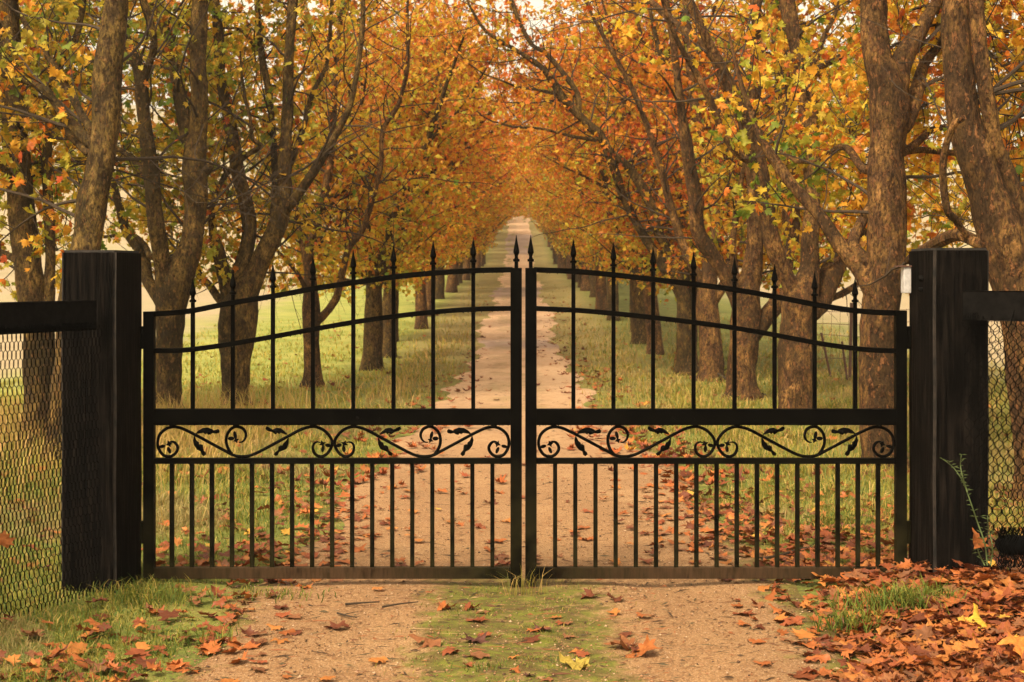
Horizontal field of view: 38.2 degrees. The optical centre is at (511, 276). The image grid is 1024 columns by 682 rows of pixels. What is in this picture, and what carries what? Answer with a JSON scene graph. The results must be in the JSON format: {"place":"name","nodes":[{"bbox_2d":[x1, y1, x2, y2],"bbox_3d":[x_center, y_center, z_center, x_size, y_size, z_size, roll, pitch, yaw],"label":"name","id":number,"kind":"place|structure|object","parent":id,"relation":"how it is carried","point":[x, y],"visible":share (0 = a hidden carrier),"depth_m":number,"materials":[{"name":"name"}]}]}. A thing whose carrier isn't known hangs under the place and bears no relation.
{"place":"outdoors","nodes":[
{"label":"outdoors","id":0,"kind":"place"},
{"bbox_2d":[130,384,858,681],"bbox_3d":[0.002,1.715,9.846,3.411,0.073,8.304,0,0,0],"label":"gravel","id":1,"kind":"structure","parent":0,"point":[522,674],"depth_m":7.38,"materials":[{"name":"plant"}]},
{"bbox_2d":[171,209,842,681],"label":"driveway","id":2,"kind":"structure","parent":0,"point":[495,375],"depth_m":7.98,"materials":[{"name":"soil"}]},
{"bbox_2d":[217,678,240,681],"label":"fallen leaf","id":3,"kind":"object","parent":2,"relation":"on","point":[228,680],"visible":1,"depth_m":6.24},
{"bbox_2d":[210,581,335,606],"bbox_3d":[-1.233,1.680,7.889,0.582,0.072,0.578,0,0,-38],"label":"grass tuft","id":4,"kind":"object","parent":2,"relation":"on","point":[284,592],"visible":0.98,"depth_m":7.90,"materials":[{"name":"plant"}]},
{"bbox_2d":[345,601,379,605],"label":"fallen twig","id":5,"kind":"object","parent":2,"relation":"on","point":[352,603],"visible":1,"depth_m":7.72,"materials":[{"name":"wood"}]},
{"bbox_2d":[382,601,417,607],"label":"fallen twig","id":6,"kind":"object","parent":2,"relation":"on","point":[389,605],"visible":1,"depth_m":7.66,"materials":[{"name":"wood"}]},
{"bbox_2d":[459,631,488,643],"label":"fallen leaf","id":7,"kind":"object","parent":2,"relation":"on","point":[480,639],"visible":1,"depth_m":6.91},
{"bbox_2d":[444,657,515,672],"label":"grass tuft","id":8,"kind":"object","parent":2,"relation":"on","point":[498,664],"visible":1,"depth_m":6.43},
{"bbox_2d":[319,579,668,681],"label":"herbs","id":9,"kind":"object","parent":2,"relation":"on","point":[537,633],"visible":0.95,"depth_m":7.09,"materials":[{"name":"green plant"}]},
{"bbox_2d":[0,475,1023,681],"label":"leaf litter","id":10,"kind":"object","parent":2,"relation":"on","point":[948,637],"visible":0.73,"depth_m":7.44,"materials":[{"name":"plant"}]},
{"bbox_2d":[32,669,73,680],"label":"fallen leaf","id":11,"kind":"object","parent":10,"relation":"on","point":[69,672],"visible":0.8,"depth_m":6.30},
{"bbox_2d":[799,604,898,634],"bbox_3d":[1.611,1.615,7.058,0.577,0.138,0.449,0,0,0],"label":"grass tuft","id":12,"kind":"object","parent":10,"relation":"on","point":[839,622],"visible":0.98,"depth_m":7.01,"materials":[{"name":"plant"}]},
{"bbox_2d":[967,603,986,627],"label":"fallen leaf","id":13,"kind":"object","parent":10,"relation":"on","point":[975,616],"visible":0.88,"depth_m":6.78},
{"bbox_2d":[996,527,1023,567],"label":"netting roll","id":14,"kind":"object","parent":10,"relation":"on","point":[1011,544],"visible":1,"depth_m":7.55,"materials":[{"name":"metal"}]},
{"bbox_2d":[496,566,549,595],"bbox_3d":[0.037,1.632,7.984,0.399,0.184,0.276,0,0,0],"label":"grass tuft","id":15,"kind":"object","parent":2,"relation":"on","point":[522,592],"visible":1,"depth_m":7.99,"materials":[{"name":"plant"}]},
{"bbox_2d":[532,622,551,630],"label":"fallen leaf","id":16,"kind":"object","parent":2,"relation":"on","point":[543,628],"visible":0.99,"depth_m":7.16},
{"bbox_2d":[559,652,590,669],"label":"fallen leaf","id":17,"kind":"object","parent":2,"relation":"on","point":[578,664],"visible":1,"depth_m":6.48,"materials":[{"name":"plant"}]},
{"bbox_2d":[603,634,638,650],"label":"fallen leaf","id":18,"kind":"object","parent":2,"relation":"on","point":[623,640],"visible":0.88,"depth_m":6.86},
{"bbox_2d":[625,635,660,657],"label":"fallen leaf","id":19,"kind":"object","parent":2,"relation":"on","point":[646,645],"visible":0.99,"depth_m":6.71,"materials":[{"name":"plant"}]},
{"bbox_2d":[761,543,821,559],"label":"fallen twig","id":20,"kind":"object","parent":2,"relation":"on","point":[784,553],"visible":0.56,"depth_m":9.01,"materials":[{"name":"wood"}]},
{"bbox_2d":[787,667,818,680],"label":"fallen leaf","id":21,"kind":"object","parent":2,"relation":"on","point":[808,675],"visible":0.99,"depth_m":6.30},
{"bbox_2d":[832,667,851,678],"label":"fallen leaf","id":22,"kind":"object","parent":2,"relation":"on","point":[840,674],"visible":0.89,"depth_m":6.32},
{"bbox_2d":[845,670,865,680],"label":"fallen leaf","id":23,"kind":"object","parent":2,"relation":"on","point":[851,676],"visible":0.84,"depth_m":6.26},
{"bbox_2d":[0,94,1023,681],"bbox_3d":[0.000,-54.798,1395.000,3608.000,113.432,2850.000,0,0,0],"label":"ground","id":24,"kind":"structure","parent":0,"point":[558,284],"depth_m":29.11,"materials":[{"name":"plant"}]},
{"bbox_2d":[0,670,24,680],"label":"fallen leaf","id":25,"kind":"object","parent":24,"relation":"on","point":[2,676],"visible":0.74,"depth_m":6.29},
{"bbox_2d":[35,670,60,681],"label":"fallen leaf","id":26,"kind":"object","parent":24,"relation":"on","point":[48,675],"visible":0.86,"depth_m":6.29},
{"bbox_2d":[0,300,102,621],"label":"wing fence","id":27,"kind":"object","parent":24,"relation":"on","point":[29,317],"visible":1,"depth_m":7.50,"materials":[{"name":"metal"}]},
{"bbox_2d":[0,530,15,547],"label":"caught leaf","id":28,"kind":"object","parent":27,"relation":"attached to","point":[6,540],"visible":1,"depth_m":7.12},
{"bbox_2d":[58,670,83,679],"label":"fallen leaf","id":29,"kind":"object","parent":24,"relation":"on","point":[80,674],"visible":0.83,"depth_m":6.34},
{"bbox_2d":[0,650,164,681],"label":"grass tuft","id":30,"kind":"object","parent":24,"relation":"on","point":[31,674],"visible":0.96,"depth_m":6.28,"materials":[{"name":"plant"}]},
{"bbox_2d":[61,250,141,592],"bbox_3d":[-2.243,0.852,8.104,0.314,1.983,0.367,0,0,8],"label":"gate post","id":31,"kind":"object","parent":24,"relation":"on","point":[110,281],"visible":0.72,"depth_m":7.93,"materials":[{"name":"wood"}]},
{"bbox_2d":[140,235,521,586],"bbox_3d":[-1.002,0.742,8.188,2.112,1.942,0.057,0,0,0],"label":"gate leaf","id":32,"kind":"object","parent":31,"relation":"attached to","point":[311,417],"visible":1,"depth_m":8.17,"materials":[{"name":"black metal"}]},
{"bbox_2d":[54,572,228,612],"bbox_3d":[-1.900,1.638,7.733,0.887,0.139,0.587,0,0,0],"label":"grass tuft","id":33,"kind":"object","parent":24,"relation":"on","point":[130,593],"visible":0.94,"depth_m":7.69,"materials":[{"name":"plant"}]},
{"bbox_2d":[0,0,298,446],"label":"plane tree","id":34,"kind":"object","parent":24,"relation":"on","point":[33,283],"visible":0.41,"depth_m":14.85,"materials":[{"name":"orange plant"}]},
{"bbox_2d":[47,615,269,656],"bbox_3d":[-1.676,1.681,7.002,1.051,0.120,0.631,0,0,0],"label":"grass tuft","id":35,"kind":"object","parent":24,"relation":"on","point":[178,633],"visible":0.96,"depth_m":6.98,"materials":[{"name":"plant"}]},
{"bbox_2d":[0,0,328,407],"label":"plane tree","id":36,"kind":"object","parent":24,"relation":"on","point":[168,287],"visible":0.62,"depth_m":18.16,"materials":[{"name":"brown plant"}]},
{"bbox_2d":[0,0,336,464],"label":"plane tree","id":37,"kind":"object","parent":24,"relation":"on","point":[94,140],"visible":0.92,"depth_m":13.88,"materials":[{"name":"brown plant"}]},
{"bbox_2d":[200,633,234,645],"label":"fallen leaf","id":38,"kind":"object","parent":24,"relation":"on","point":[210,637],"visible":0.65,"depth_m":7.03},
{"bbox_2d":[24,0,431,405],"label":"plane tree","id":39,"kind":"object","parent":24,"relation":"on","point":[253,267],"visible":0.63,"depth_m":19.38,"materials":[{"name":"brown plant"}]},
{"bbox_2d":[126,0,529,387],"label":"plane tree","id":40,"kind":"object","parent":24,"relation":"on","point":[351,164],"visible":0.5,"depth_m":22.98,"materials":[{"name":"orange plant"}]},
{"bbox_2d":[281,0,527,357],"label":"plane tree","id":41,"kind":"object","parent":24,"relation":"on","point":[386,349],"visible":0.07,"depth_m":31.41,"materials":[{"name":"orange plant"}]},
{"bbox_2d":[247,0,568,370],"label":"plane tree","id":42,"kind":"object","parent":24,"relation":"on","point":[372,357],"visible":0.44,"depth_m":27.23,"materials":[{"name":"orange plant"}]},
{"bbox_2d":[263,0,562,341],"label":"plane tree","id":43,"kind":"object","parent":24,"relation":"on","point":[498,145],"visible":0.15,"depth_m":35.90,"materials":[{"name":"orange plant"}]},
{"bbox_2d":[408,634,440,647],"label":"fallen leaf","id":44,"kind":"object","parent":24,"relation":"on","point":[431,643],"visible":0.98,"depth_m":6.85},
{"bbox_2d":[337,3,531,328],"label":"plane tree","id":45,"kind":"object","parent":24,"relation":"on","point":[420,302],"visible":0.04,"depth_m":41.70,"materials":[{"name":"orange plant"}]},
{"bbox_2d":[351,34,555,316],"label":"plane tree","id":46,"kind":"object","parent":24,"relation":"on","point":[428,284],"visible":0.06,"depth_m":46.89,"materials":[{"name":"orange plant"}]},
{"bbox_2d":[360,99,546,269],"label":"plane tree","id":47,"kind":"object","parent":24,"relation":"on","point":[472,225],"visible":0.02,"depth_m":51.13,"materials":[{"name":"orange plant"}]},
{"bbox_2d":[403,86,538,298],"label":"plane tree","id":48,"kind":"object","parent":24,"relation":"on","point":[440,287],"visible":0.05,"depth_m":56.49,"materials":[{"name":"orange plant"}]},
{"bbox_2d":[445,134,524,288],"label":"plane tree","id":49,"kind":"object","parent":24,"relation":"on","point":[518,183],"visible":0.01,"depth_m":65.14,"materials":[{"name":"orange plant"}]},
{"bbox_2d":[457,114,523,285],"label":"plane tree","id":50,"kind":"object","parent":24,"relation":"on","point":[490,209],"visible":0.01,"depth_m":68.36,"materials":[{"name":"orange plant"}]},
{"bbox_2d":[445,115,544,292],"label":"plane tree","id":51,"kind":"object","parent":24,"relation":"on","point":[451,286],"visible":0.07,"depth_m":61.81,"materials":[{"name":"orange plant"}]},
{"bbox_2d":[462,179,527,280],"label":"plane tree","id":52,"kind":"object","parent":24,"relation":"on","point":[466,277],"visible":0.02,"depth_m":76.83,"materials":[{"name":"orange plant"}]},
{"bbox_2d":[458,158,538,282],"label":"plane tree","id":53,"kind":"object","parent":24,"relation":"on","point":[460,266],"visible":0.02,"depth_m":72.74,"materials":[{"name":"orange plant"}]},
{"bbox_2d":[470,163,527,274],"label":"plane tree","id":54,"kind":"object","parent":24,"relation":"on","point":[494,225],"visible":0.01,"depth_m":88.47,"materials":[{"name":"orange plant"}]},
{"bbox_2d":[469,181,528,276],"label":"plane tree","id":55,"kind":"object","parent":24,"relation":"on","point":[495,222],"depth_m":83.64,"materials":[{"name":"orange plant"}]},
{"bbox_2d":[481,210,518,266],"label":"plane tree","id":56,"kind":"object","parent":24,"relation":"on","point":[482,256],"visible":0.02,"depth_m":108.22,"materials":[{"name":"orange plant"}]},
{"bbox_2d":[475,200,529,267],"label":"plane tree","id":57,"kind":"object","parent":24,"relation":"on","point":[478,262],"visible":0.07,"depth_m":99.80,"materials":[{"name":"orange plant"}]},
{"bbox_2d":[0,284,1012,544],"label":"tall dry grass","id":58,"kind":"structure","parent":24,"relation":"on","point":[208,402],"depth_m":17.17,"materials":[{"name":"plant"}]},
{"bbox_2d":[0,295,1013,487],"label":"leaf litter","id":59,"kind":"object","parent":24,"relation":"on","point":[640,442],"visible":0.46,"depth_m":14.63,"materials":[{"name":"plant"}]},
{"bbox_2d":[518,209,552,240],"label":"plane tree","id":60,"kind":"object","parent":24,"relation":"on","point":[548,234],"visible":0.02,"depth_m":105.76,"materials":[{"name":"orange plant"}]},
{"bbox_2d":[520,211,557,263],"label":"plane tree","id":61,"kind":"object","parent":24,"relation":"on","point":[555,258],"visible":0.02,"depth_m":113.31,"materials":[{"name":"orange plant"}]},
{"bbox_2d":[511,189,566,267],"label":"plane tree","id":62,"kind":"object","parent":24,"relation":"on","point":[537,220],"visible":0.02,"depth_m":90.06,"materials":[{"name":"orange plant"}]},
{"bbox_2d":[522,203,557,264],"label":"plane tree","id":63,"kind":"object","parent":24,"relation":"on","point":[540,224],"visible":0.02,"depth_m":110.05,"materials":[{"name":"orange plant"}]},
{"bbox_2d":[509,131,571,254],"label":"plane tree","id":64,"kind":"object","parent":24,"relation":"on","point":[562,247],"visible":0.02,"depth_m":72.11,"materials":[{"name":"orange plant"}]},
{"bbox_2d":[519,192,565,267],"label":"plane tree","id":65,"kind":"object","parent":24,"relation":"on","point":[562,262],"visible":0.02,"depth_m":93.13,"materials":[{"name":"orange plant"}]},
{"bbox_2d":[516,187,568,275],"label":"plane tree","id":66,"kind":"object","parent":24,"relation":"on","point":[567,256],"visible":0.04,"depth_m":85.39,"materials":[{"name":"orange plant"}]},
{"bbox_2d":[515,178,571,278],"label":"plane tree","id":67,"kind":"object","parent":24,"relation":"on","point":[569,266],"depth_m":78.28,"materials":[{"name":"orange plant"}]},
{"bbox_2d":[527,208,559,267],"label":"plane tree","id":68,"kind":"object","parent":24,"relation":"on","point":[558,255],"visible":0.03,"depth_m":101.66,"materials":[{"name":"orange plant"}]},
{"bbox_2d":[507,133,581,287],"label":"plane tree","id":69,"kind":"object","parent":24,"relation":"on","point":[579,276],"visible":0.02,"depth_m":66.35,"materials":[{"name":"orange plant"}]},
{"bbox_2d":[501,133,590,290],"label":"plane tree","id":70,"kind":"object","parent":24,"relation":"on","point":[585,282],"visible":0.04,"depth_m":63.57,"materials":[{"name":"orange plant"}]},
{"bbox_2d":[514,160,577,282],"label":"plane tree","id":71,"kind":"object","parent":24,"relation":"on","point":[576,265],"visible":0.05,"depth_m":73.72,"materials":[{"name":"orange plant"}]},
{"bbox_2d":[503,99,592,254],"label":"plane tree","id":72,"kind":"object","parent":24,"relation":"on","point":[549,184],"visible":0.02,"depth_m":53.71,"materials":[{"name":"orange plant"}]},
{"bbox_2d":[497,13,613,309],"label":"plane tree","id":73,"kind":"object","parent":24,"relation":"on","point":[601,295],"visible":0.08,"depth_m":49.50,"materials":[{"name":"orange plant"}]},
{"bbox_2d":[517,132,595,296],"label":"plane tree","id":74,"kind":"object","parent":24,"relation":"on","point":[592,285],"visible":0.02,"depth_m":58.17,"materials":[{"name":"orange plant"}]},
{"bbox_2d":[500,7,674,320],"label":"plane tree","id":75,"kind":"object","parent":24,"relation":"on","point":[591,242],"visible":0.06,"depth_m":44.90,"materials":[{"name":"orange plant"}]},
{"bbox_2d":[472,0,712,354],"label":"plane tree","id":76,"kind":"object","parent":24,"relation":"on","point":[659,348],"visible":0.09,"depth_m":32.32,"materials":[{"name":"orange plant"}]},
{"bbox_2d":[503,0,718,343],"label":"plane tree","id":77,"kind":"object","parent":24,"relation":"on","point":[638,333],"visible":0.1,"depth_m":35.87,"materials":[{"name":"orange plant"}]},
{"bbox_2d":[522,7,707,331],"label":"plane tree","id":78,"kind":"object","parent":24,"relation":"on","point":[580,200],"visible":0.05,"depth_m":40.39,"materials":[{"name":"orange plant"}]},
{"bbox_2d":[378,0,857,375],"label":"plane tree","id":79,"kind":"object","parent":24,"relation":"on","point":[616,162],"visible":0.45,"depth_m":26.10,"materials":[{"name":"orange plant"}]},
{"bbox_2d":[498,0,797,366],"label":"plane tree","id":80,"kind":"object","parent":24,"relation":"on","point":[606,9],"visible":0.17,"depth_m":28.33,"materials":[{"name":"orange plant"}]},
{"bbox_2d":[504,0,916,381],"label":"plane tree","id":81,"kind":"object","parent":24,"relation":"on","point":[711,362],"visible":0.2,"depth_m":24.31,"materials":[{"name":"orange plant"}]},
{"bbox_2d":[505,0,1023,407],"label":"plane tree","id":82,"kind":"object","parent":24,"relation":"on","point":[794,374],"visible":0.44,"depth_m":17.59,"materials":[{"name":"brown plant"}]},
{"bbox_2d":[549,0,1023,468],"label":"plane tree","id":83,"kind":"object","parent":24,"relation":"on","point":[866,258],"visible":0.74,"depth_m":13.50,"materials":[{"name":"orange plant"}]},
{"bbox_2d":[588,0,1017,400],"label":"plane tree","id":84,"kind":"object","parent":24,"relation":"on","point":[751,313],"visible":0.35,"depth_m":20.46,"materials":[{"name":"brown plant"}]},
{"bbox_2d":[820,333,831,376],"bbox_3d":[5.089,1.274,24.000,0.190,0.721,0.031,0,0,0],"label":"fence stake","id":85,"kind":"object","parent":24,"relation":"on","point":[825,352],"visible":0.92,"depth_m":23.98,"materials":[{"name":"wood"}]},
{"bbox_2d":[779,507,890,532],"bbox_3d":[2.151,1.617,9.879,0.692,0.168,0.756,0,0,39],"label":"grass tuft","id":86,"kind":"object","parent":24,"relation":"on","point":[829,520],"visible":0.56,"depth_m":9.89,"materials":[{"name":"plant"}]},
{"bbox_2d":[841,341,847,380],"bbox_3d":[5.400,1.429,24.000,0.135,0.746,0.031,0,0,0],"label":"fence stake","id":87,"kind":"object","parent":24,"relation":"on","point":[844,366],"visible":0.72,"depth_m":23.99,"materials":[{"name":"wood"}]},
{"bbox_2d":[855,666,874,676],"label":"fallen leaf","id":88,"kind":"object","parent":24,"relation":"on","point":[858,669],"visible":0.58,"depth_m":6.32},
{"bbox_2d":[871,551,893,563],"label":"fallen leaf","id":89,"kind":"object","parent":24,"relation":"on","point":[886,561],"visible":0.22,"depth_m":8.30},
{"bbox_2d":[817,303,1002,380],"bbox_3d":[9.329,1.128,26.569,10.769,1.434,0.068,0,0,-29],"label":"old wire fence","id":90,"kind":"object","parent":24,"relation":"on","point":[850,325],"visible":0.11,"depth_m":24.52,"materials":[{"name":"metal"}]},
{"bbox_2d":[805,573,1020,624],"bbox_3d":[1.986,1.555,7.294,1.024,0.194,0.692,0,0,-28],"label":"grass tuft","id":91,"kind":"object","parent":24,"relation":"on","point":[909,594],"visible":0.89,"depth_m":7.23,"materials":[{"name":"plant"}]},
{"bbox_2d":[840,0,1023,502],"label":"plane tree","id":92,"kind":"object","parent":24,"relation":"on","point":[989,155],"visible":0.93,"depth_m":10.96,"materials":[{"name":"brown plant"}]},
{"bbox_2d":[909,248,988,584],"bbox_3d":[2.374,0.825,8.097,0.337,1.953,0.365,0,0,-6],"label":"gate post","id":93,"kind":"object","parent":24,"relation":"on","point":[939,514],"visible":0.83,"depth_m":7.92,"materials":[{"name":"wood"}]},
{"bbox_2d":[525,235,910,584],"bbox_3d":[1.139,0.737,8.188,2.131,1.932,0.057,0,0,0],"label":"gate leaf","id":94,"kind":"object","parent":93,"relation":"attached to","point":[814,416],"visible":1,"depth_m":8.17,"materials":[{"name":"black metal"}]},
{"bbox_2d":[894,265,911,292],"bbox_3d":[2.166,0.018,8.203,0.077,0.153,0.085,0,0,0],"label":"sensor box","id":95,"kind":"object","parent":93,"relation":"attached to","point":[905,278],"visible":1,"depth_m":8.17,"materials":[{"name":"grey plastic"}]},
{"bbox_2d":[941,454,994,565],"bbox_3d":[2.309,1.184,7.503,0.298,0.572,0.069,0,0,0],"label":"tall weed","id":96,"kind":"object","parent":24,"relation":"on","point":[975,516],"visible":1,"depth_m":7.50,"materials":[{"name":"plant"}]},
{"bbox_2d":[972,527,988,549],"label":"caught leaf","id":97,"kind":"object","parent":96,"relation":"attached to","point":[978,542],"visible":1,"depth_m":7.50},
{"bbox_2d":[961,290,1023,572],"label":"wing fence","id":98,"kind":"object","parent":24,"relation":"on","point":[1003,306],"visible":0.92,"depth_m":7.74,"materials":[{"name":"metal"}]},
{"bbox_2d":[983,664,1004,672],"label":"fallen leaf","id":99,"kind":"object","parent":24,"relation":"on","point":[988,669],"visible":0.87,"depth_m":6.12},
{"bbox_2d":[986,654,1017,671],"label":"fallen leaf","id":100,"kind":"object","parent":99,"relation":"on","point":[1008,664],"visible":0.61,"depth_m":6.21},
{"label":"fallen leaf","id":101,"kind":"object","parent":24,"relation":"on","visible":0},
{"bbox_2d":[873,670,907,680],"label":"fallen leaf","id":102,"kind":"object","parent":101,"relation":"on","point":[895,673],"visible":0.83,"depth_m":6.23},
{"bbox_2d":[21,0,1023,171],"label":"sky","id":103,"kind":"structure","parent":0,"point":[537,3],"materials":[{"name":"white"}]},
{"label":"fallen leaf","id":104,"kind":"object","parent":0,"visible":0},
{"bbox_2d":[872,672,892,681],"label":"fallen leaf","id":105,"kind":"object","parent":104,"relation":"on","point":[887,676],"visible":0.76,"depth_m":6.23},
{"label":"fallen leaf","id":106,"kind":"object","parent":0,"visible":0},
{"bbox_2d":[996,631,1023,657],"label":"fallen leaf","id":107,"kind":"object","parent":106,"relation":"on","point":[1018,644],"visible":1,"depth_m":6.36,"materials":[{"name":"plant"}]},
{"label":"fallen leaf","id":108,"kind":"object","parent":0,"visible":0},
{"bbox_2d":[939,671,951,680],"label":"fallen leaf","id":109,"kind":"object","parent":108,"relation":"on","point":[947,675],"visible":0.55,"depth_m":6.09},
{"label":"fallen leaf","id":110,"kind":"object","parent":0,"visible":0},
{"label":"fallen leaf","id":111,"kind":"object","parent":110,"relation":"on","visible":0},
{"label":"fallen leaf","id":112,"kind":"object","parent":111,"relation":"on","visible":0},
{"bbox_2d":[945,669,971,678],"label":"fallen leaf","id":113,"kind":"object","parent":112,"relation":"on","point":[955,674],"visible":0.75,"depth_m":6.13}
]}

